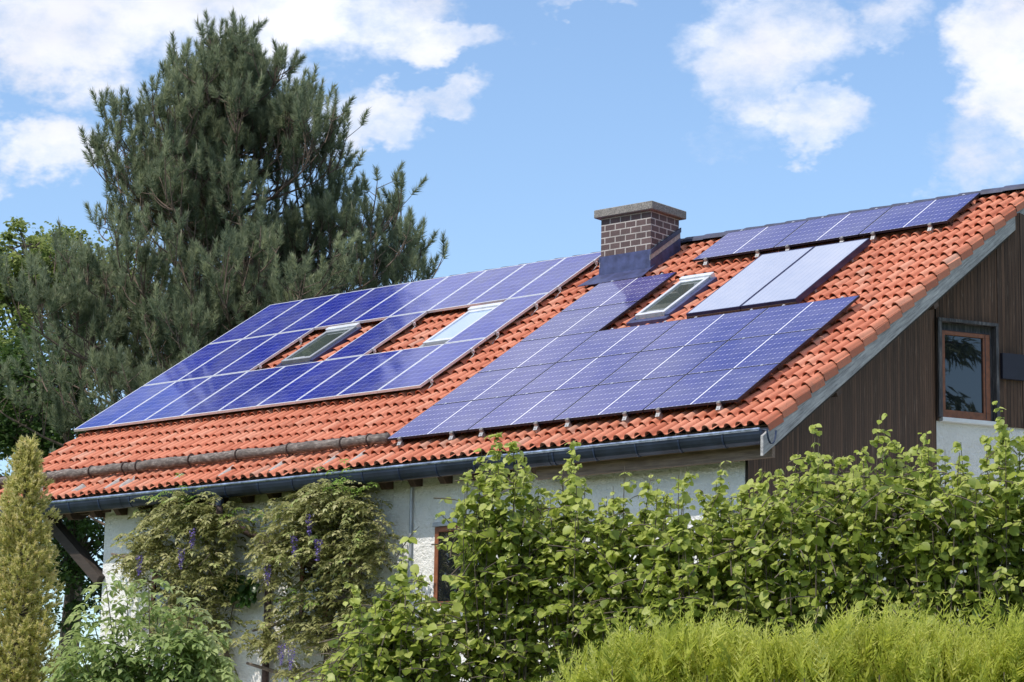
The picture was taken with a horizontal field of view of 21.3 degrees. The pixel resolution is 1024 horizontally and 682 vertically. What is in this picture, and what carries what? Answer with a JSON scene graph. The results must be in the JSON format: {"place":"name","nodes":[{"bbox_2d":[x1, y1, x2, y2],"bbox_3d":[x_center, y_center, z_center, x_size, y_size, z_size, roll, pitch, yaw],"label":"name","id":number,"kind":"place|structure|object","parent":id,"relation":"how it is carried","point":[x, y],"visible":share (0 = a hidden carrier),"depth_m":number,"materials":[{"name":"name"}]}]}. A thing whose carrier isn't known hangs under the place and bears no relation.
{"place":"outdoors","nodes":[
{"label":"outdoors","id":0,"kind":"place"},
{"bbox_2d":[0,0,1023,678],"label":"sky","id":1,"kind":"structure","parent":0,"point":[524,120],"materials":[{"name":"blue"}]},
{"bbox_3d":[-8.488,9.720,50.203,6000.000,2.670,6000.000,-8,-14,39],"label":"ground","id":2,"kind":"structure","parent":0,"visible":0},
{"bbox_2d":[0,303,51,460],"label":"broadleaf tree","id":3,"kind":"object","parent":2,"relation":"on","point":[26,319],"visible":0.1,"depth_m":76.00,"materials":[{"name":"green plant"}]},
{"bbox_2d":[0,469,51,611],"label":"broadleaf tree","id":4,"kind":"object","parent":2,"relation":"on","point":[0,538],"depth_m":80.70,"materials":[{"name":"green plant"}]},
{"bbox_2d":[0,433,64,681],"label":"golden conifer","id":5,"kind":"object","parent":2,"relation":"on","point":[28,482],"visible":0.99,"depth_m":41.43,"materials":[{"name":"green plant"}]},
{"bbox_2d":[0,217,93,680],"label":"broadleaf tree","id":6,"kind":"object","parent":2,"relation":"on","point":[16,262],"visible":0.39,"depth_m":77.49,"materials":[{"name":"green plant"}]},
{"bbox_2d":[0,449,104,680],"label":"broadleaf tree","id":7,"kind":"object","parent":2,"relation":"on","point":[71,574],"visible":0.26,"depth_m":73.15,"materials":[{"name":"green plant"}]},
{"bbox_2d":[0,322,106,658],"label":"broadleaf tree","id":8,"kind":"object","parent":2,"relation":"on","point":[11,431],"visible":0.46,"depth_m":71.31,"materials":[{"name":"green plant"}]},
{"bbox_2d":[5,221,154,673],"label":"broadleaf tree","id":9,"kind":"object","parent":2,"relation":"on","point":[76,234],"visible":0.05,"depth_m":81.57,"materials":[{"name":"green plant"}]},
{"bbox_2d":[39,569,242,681],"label":"elder bush","id":10,"kind":"object","parent":2,"relation":"on","point":[191,660],"visible":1,"depth_m":40.12,"materials":[{"name":"green plant"}]},
{"bbox_2d":[105,473,266,675],"bbox_3d":[-5.644,4.928,45.583,4.284,5.389,1.703,-8,-14,39],"label":"wisteria","id":11,"kind":"object","parent":2,"relation":"on","point":[199,522],"visible":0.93,"depth_m":45.44,"materials":[{"name":"green plant"}]},
{"bbox_2d":[0,8,450,525],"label":"pine tree","id":12,"kind":"object","parent":2,"relation":"on","point":[223,116],"visible":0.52,"depth_m":61.64,"materials":[{"name":"green plant"}]},
{"bbox_2d":[221,459,403,681],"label":"wisteria","id":13,"kind":"object","parent":2,"relation":"on","point":[305,511],"visible":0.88,"depth_m":43.53,"materials":[{"name":"green plant"}]},
{"bbox_2d":[288,547,526,681],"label":"hazel shrub","id":14,"kind":"object","parent":2,"relation":"on","point":[387,646],"visible":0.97,"depth_m":35.74,"materials":[{"name":"green plant"}]},
{"bbox_2d":[396,432,587,681],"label":"hazel shrub","id":15,"kind":"object","parent":2,"relation":"on","point":[474,603],"visible":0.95,"depth_m":36.00,"materials":[{"name":"green plant"}]},
{"bbox_2d":[0,184,1023,681],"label":"house","id":16,"kind":"structure","parent":2,"relation":"on","point":[920,336],"depth_m":43.98,"materials":[{"name":"tile"}]},
{"bbox_2d":[0,461,131,491],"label":"snow guard log","id":17,"kind":"object","parent":16,"relation":"on","point":[90,471],"visible":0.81,"depth_m":48.29,"materials":[{"name":"brown wood"}]},
{"bbox_2d":[74,381,175,431],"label":"solar panel","id":18,"kind":"object","parent":16,"relation":"attached to","point":[105,418],"visible":1,"depth_m":52.10,"materials":[{"name":"blue glass"}]},
{"bbox_2d":[108,376,211,426],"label":"solar panel","id":19,"kind":"object","parent":16,"relation":"attached to","point":[148,408],"visible":1,"depth_m":51.48,"materials":[{"name":"blue glass"}]},
{"bbox_2d":[143,573,193,641],"bbox_3d":[-5.846,4.556,46.564,1.170,1.170,0.150,-8,-14,39],"label":"front window","id":20,"kind":"structure","parent":16,"relation":"in","point":[157,596],"depth_m":46.78,"materials":[{"name":"black"}]},
{"bbox_2d":[143,339,241,385],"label":"solar panel","id":21,"kind":"object","parent":16,"relation":"attached to","point":[191,363],"visible":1,"depth_m":53.64,"materials":[{"name":"blue glass"}]},
{"bbox_2d":[144,371,247,422],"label":"solar panel","id":22,"kind":"object","parent":16,"relation":"attached to","point":[191,399],"visible":1,"depth_m":50.86,"materials":[{"name":"blue glass"}]},
{"bbox_2d":[178,334,276,380],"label":"solar panel","id":23,"kind":"object","parent":16,"relation":"attached to","point":[226,358],"visible":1,"depth_m":53.02,"materials":[{"name":"blue glass"}]},
{"bbox_2d":[181,366,284,417],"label":"solar panel","id":24,"kind":"object","parent":16,"relation":"attached to","point":[216,402],"visible":1,"depth_m":50.24,"materials":[{"name":"blue glass"}]},
{"bbox_2d":[218,573,260,635],"bbox_3d":[-4.567,5.657,44.987,0.318,3.678,1.125,10,-14,-39],"label":"ivy","id":25,"kind":"object","parent":16,"relation":"attached to","point":[243,596],"visible":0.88,"depth_m":45.11,"materials":[{"name":"green plant"}]},
{"bbox_2d":[119,432,390,486],"bbox_3d":[-4.471,2.022,45.618,6.083,0.291,0.732,-8,19,39],"label":"snow guard log","id":26,"kind":"object","parent":16,"relation":"attached to","point":[342,443],"visible":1,"depth_m":45.62,"materials":[{"name":"brown wood"}]},
{"bbox_2d":[209,300,302,343],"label":"solar panel","id":27,"kind":"object","parent":16,"relation":"attached to","point":[255,322],"visible":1,"depth_m":55.14,"materials":[{"name":"blue glass"}]},
{"bbox_2d":[213,329,313,375],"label":"solar panel","id":28,"kind":"object","parent":16,"relation":"attached to","point":[263,353],"visible":0.91,"depth_m":52.37,"materials":[{"name":"blue glass"}]},
{"bbox_2d":[218,361,322,412],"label":"solar panel","id":29,"kind":"object","parent":16,"relation":"attached to","point":[266,389],"visible":1,"depth_m":49.62,"materials":[{"name":"blue glass"}]},
{"bbox_2d":[243,294,337,338],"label":"solar panel","id":30,"kind":"object","parent":16,"relation":"attached to","point":[289,317],"visible":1,"depth_m":54.52,"materials":[{"name":"blue glass"}]},
{"bbox_2d":[256,355,361,408],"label":"solar panel","id":31,"kind":"object","parent":16,"relation":"attached to","point":[294,391],"visible":1,"depth_m":49.00,"materials":[{"name":"blue glass"}]},
{"bbox_2d":[297,554,353,631],"bbox_3d":[-3.052,4.077,44.287,1.300,1.260,0.150,-8,-14,39],"label":"front window","id":32,"kind":"structure","parent":16,"relation":"in","point":[304,568],"depth_m":44.47,"materials":[{"name":"black"}]},
{"bbox_2d":[278,288,373,333],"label":"solar panel","id":33,"kind":"object","parent":16,"relation":"attached to","point":[325,311],"visible":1,"depth_m":53.90,"materials":[{"name":"blue glass"}]},
{"bbox_2d":[296,350,401,403],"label":"solar panel","id":34,"kind":"object","parent":16,"relation":"attached to","point":[343,379],"visible":1,"depth_m":48.38,"materials":[{"name":"blue glass"}]},
{"bbox_2d":[314,282,410,329],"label":"solar panel","id":35,"kind":"object","parent":16,"relation":"attached to","point":[361,306],"visible":1,"depth_m":53.25,"materials":[{"name":"blue glass"}]},
{"bbox_2d":[325,311,426,359],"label":"solar panel","id":36,"kind":"object","parent":16,"relation":"attached to","point":[371,340],"visible":0.88,"depth_m":50.51,"materials":[{"name":"blue glass"}]},
{"bbox_2d":[336,344,442,397],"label":"solar panel","id":37,"kind":"object","parent":16,"relation":"attached to","point":[374,381],"visible":1,"depth_m":47.76,"materials":[{"name":"blue glass"}]},
{"bbox_2d":[351,276,447,322],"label":"solar panel","id":38,"kind":"object","parent":16,"relation":"attached to","point":[397,301],"visible":1,"depth_m":52.62,"materials":[{"name":"blue glass"}]},
{"bbox_2d":[378,338,485,392],"bbox_3d":[-1.347,0.469,47.210,1.041,0.174,2.018,-8,19,39],"label":"solar panel","id":39,"kind":"object","parent":16,"relation":"attached to","point":[427,369],"visible":1,"depth_m":47.12,"materials":[{"name":"blue glass"}]},
{"bbox_2d":[389,270,486,316],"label":"solar panel","id":40,"kind":"object","parent":16,"relation":"attached to","point":[445,288],"visible":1,"depth_m":52.04,"materials":[{"name":"blue glass"}]},
{"bbox_2d":[387,396,511,447],"bbox_3d":[-1.002,1.308,43.660,1.708,0.174,1.417,-8,19,39],"label":"solar panel","id":41,"kind":"object","parent":16,"relation":"attached to","point":[453,420],"visible":1,"depth_m":43.61,"materials":[{"name":"glass"}]},
{"bbox_2d":[432,521,490,611],"bbox_3d":[-0.766,3.497,42.462,1.360,1.400,0.150,-8,-14,39],"label":"front window","id":42,"kind":"structure","parent":16,"relation":"in","point":[442,566],"depth_m":42.76,"materials":[{"name":"black"}]},
{"bbox_2d":[428,264,524,312],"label":"solar panel","id":43,"kind":"object","parent":16,"relation":"attached to","point":[472,290],"visible":1,"depth_m":51.37,"materials":[{"name":"blue glass"}]},
{"bbox_2d":[434,363,555,404],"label":"solar panel","id":44,"kind":"object","parent":16,"relation":"attached to","point":[495,384],"visible":1,"depth_m":44.62,"materials":[{"name":"blue glass"}]},
{"bbox_2d":[445,293,548,343],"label":"solar panel","id":45,"kind":"object","parent":16,"relation":"attached to","point":[495,321],"visible":1,"depth_m":48.65,"materials":[{"name":"blue glass"}]},
{"bbox_2d":[467,257,565,306],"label":"solar panel","id":46,"kind":"object","parent":16,"relation":"attached to","point":[509,286],"visible":1,"depth_m":50.76,"materials":[{"name":"blue glass"}]},
{"bbox_2d":[468,386,595,437],"bbox_3d":[0.320,1.126,42.575,1.708,0.174,1.417,-8,19,39],"label":"solar panel","id":47,"kind":"object","parent":16,"relation":"on","point":[537,410],"visible":0.98,"depth_m":42.52,"materials":[{"name":"glass"}]},
{"bbox_2d":[478,331,597,372],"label":"solar panel","id":48,"kind":"object","parent":16,"relation":"attached to","point":[532,352],"visible":1,"depth_m":45.58,"materials":[{"name":"blue glass"}]},
{"bbox_2d":[508,252,600,298],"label":"solar panel","id":49,"kind":"object","parent":16,"relation":"attached to","point":[555,278],"visible":0.96,"depth_m":50.13,"materials":[{"name":"blue glass"}]},
{"bbox_2d":[514,352,638,394],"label":"solar panel","id":50,"kind":"object","parent":16,"relation":"attached to","point":[570,374],"visible":1,"depth_m":43.53,"materials":[{"name":"blue glass"}]},
{"bbox_2d":[520,301,638,341],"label":"solar panel","id":51,"kind":"object","parent":16,"relation":"attached to","point":[585,320],"visible":1,"depth_m":46.51,"materials":[{"name":"blue glass"}]},
{"bbox_2d":[557,320,679,362],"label":"solar panel","id":52,"kind":"object","parent":16,"relation":"attached to","point":[619,341],"visible":1,"depth_m":44.49,"materials":[{"name":"blue glass"}]},
{"bbox_2d":[553,375,684,428],"bbox_3d":[1.641,0.943,41.489,1.708,0.174,1.417,-8,19,39],"label":"solar panel","id":53,"kind":"object","parent":16,"relation":"on","point":[626,400],"visible":1,"depth_m":41.44,"materials":[{"name":"glass"}]},
{"bbox_2d":[561,272,676,311],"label":"solar panel","id":54,"kind":"object","parent":16,"relation":"attached to","point":[639,289],"visible":1,"depth_m":47.47,"materials":[{"name":"blue glass"}]},
{"bbox_2d":[599,340,727,384],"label":"solar panel","id":55,"kind":"object","parent":16,"relation":"attached to","point":[666,362],"visible":1,"depth_m":42.44,"materials":[{"name":"blue glass"}]},
{"bbox_2d":[641,308,767,351],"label":"solar panel","id":56,"kind":"object","parent":16,"relation":"attached to","point":[705,329],"visible":1,"depth_m":43.40,"materials":[{"name":"blue glass"}]},
{"bbox_2d":[643,363,779,419],"bbox_3d":[2.962,0.761,40.403,1.708,0.174,1.417,-8,19,39],"label":"solar panel","id":57,"kind":"object","parent":16,"relation":"attached to","point":[720,388],"visible":1,"depth_m":40.33,"materials":[{"name":"glass"}]},
{"bbox_2d":[686,246,813,318],"bbox_3d":[4.003,-0.948,45.310,1.075,0.160,2.612,-8,19,39],"label":"thermal collector","id":58,"kind":"object","parent":16,"relation":"on","point":[743,286],"visible":0.94,"depth_m":45.16,"materials":[{"name":"glass"}]},
{"bbox_2d":[693,220,807,266],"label":"solar panel","id":59,"kind":"object","parent":16,"relation":"attached to","point":[759,241],"visible":0.93,"depth_m":47.67,"materials":[{"name":"glass"}]},
{"bbox_2d":[688,329,820,373],"bbox_3d":[3.687,0.193,41.380,1.708,0.104,1.344,-8,19,39],"label":"solar panel","id":60,"kind":"object","parent":16,"relation":"attached to","point":[781,349],"visible":1,"depth_m":41.34,"materials":[{"name":"blue glass"}]},
{"bbox_2d":[729,295,859,339],"bbox_3d":[4.403,-0.328,42.340,1.708,0.104,1.344,-8,19,39],"label":"solar panel","id":61,"kind":"object","parent":16,"relation":"attached to","point":[821,315],"visible":1,"depth_m":42.30,"materials":[{"name":"blue glass"}]},
{"bbox_2d":[740,238,870,310],"bbox_3d":[4.841,-1.064,44.622,1.075,0.160,2.612,-8,19,39],"label":"thermal collector","id":62,"kind":"object","parent":16,"relation":"on","point":[806,275],"visible":1,"depth_m":44.44,"materials":[{"name":"glass"}]},
{"bbox_2d":[774,207,891,251],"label":"solar panel","id":63,"kind":"object","parent":16,"relation":"attached to","point":[843,227],"visible":0.85,"depth_m":46.60,"materials":[{"name":"glass"}]},
{"bbox_2d":[859,193,980,242],"bbox_3d":[6.833,-2.057,45.589,1.720,0.174,1.417,-8,19,39],"label":"solar panel","id":64,"kind":"object","parent":16,"relation":"attached to","point":[931,214],"visible":1,"depth_m":45.48,"materials":[{"name":"glass"}]},
{"bbox_2d":[937,317,999,426],"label":"gable window","id":65,"kind":"structure","parent":16,"relation":"in","point":[967,355],"depth_m":43.90,"materials":[{"name":"black"}]},
{"bbox_2d":[503,441,638,681],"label":"hazel shrub","id":66,"kind":"object","parent":2,"relation":"on","point":[569,532],"visible":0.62,"depth_m":35.82,"materials":[{"name":"green plant"}]},
{"bbox_2d":[533,466,695,681],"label":"hazel shrub","id":67,"kind":"object","parent":2,"relation":"on","point":[624,539],"visible":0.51,"depth_m":35.30,"materials":[{"name":"green plant"}]},
{"bbox_2d":[610,460,768,635],"bbox_3d":[2.430,3.664,35.082,2.314,4.256,3.268,0,-11,3],"label":"hazel shrub","id":68,"kind":"object","parent":2,"relation":"on","point":[708,588],"visible":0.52,"depth_m":34.56,"materials":[{"name":"green plant"}]},
{"bbox_2d":[652,467,836,646],"bbox_3d":[3.090,3.620,34.327,2.379,4.134,3.036,3,-11,-11],"label":"hazel shrub","id":69,"kind":"object","parent":2,"relation":"on","point":[756,565],"visible":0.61,"depth_m":34.08,"materials":[{"name":"green plant"}]},
{"bbox_2d":[537,587,1023,681],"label":"conifer hedge","id":70,"kind":"object","parent":2,"relation":"on","point":[913,651],"visible":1,"depth_m":24.43,"materials":[{"name":"green plant"}]},
{"bbox_2d":[745,423,885,644],"bbox_3d":[3.958,3.369,34.249,2.131,4.643,3.368,2,-11,-5],"label":"hazel shrub","id":71,"kind":"object","parent":2,"relation":"on","point":[818,544],"visible":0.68,"depth_m":33.72,"materials":[{"name":"green plant"}]},
{"bbox_2d":[800,413,946,631],"bbox_3d":[4.683,3.272,33.962,2.232,4.727,3.944,-2,-11,14],"label":"hazel shrub","id":72,"kind":"object","parent":2,"relation":"on","point":[871,538],"visible":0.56,"depth_m":33.45,"materials":[{"name":"green plant"}]},
{"bbox_2d":[851,431,1011,640],"bbox_3d":[5.236,3.359,33.570,2.338,4.383,3.056,-2,-11,17],"label":"hazel shrub","id":73,"kind":"object","parent":2,"relation":"on","point":[934,502],"visible":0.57,"depth_m":32.98,"materials":[{"name":"green plant"}]},
{"bbox_2d":[892,401,1023,643],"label":"hazel shrub","id":74,"kind":"object","parent":2,"relation":"on","point":[1005,551],"visible":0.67,"depth_m":32.81,"materials":[{"name":"green plant"}]}
]}

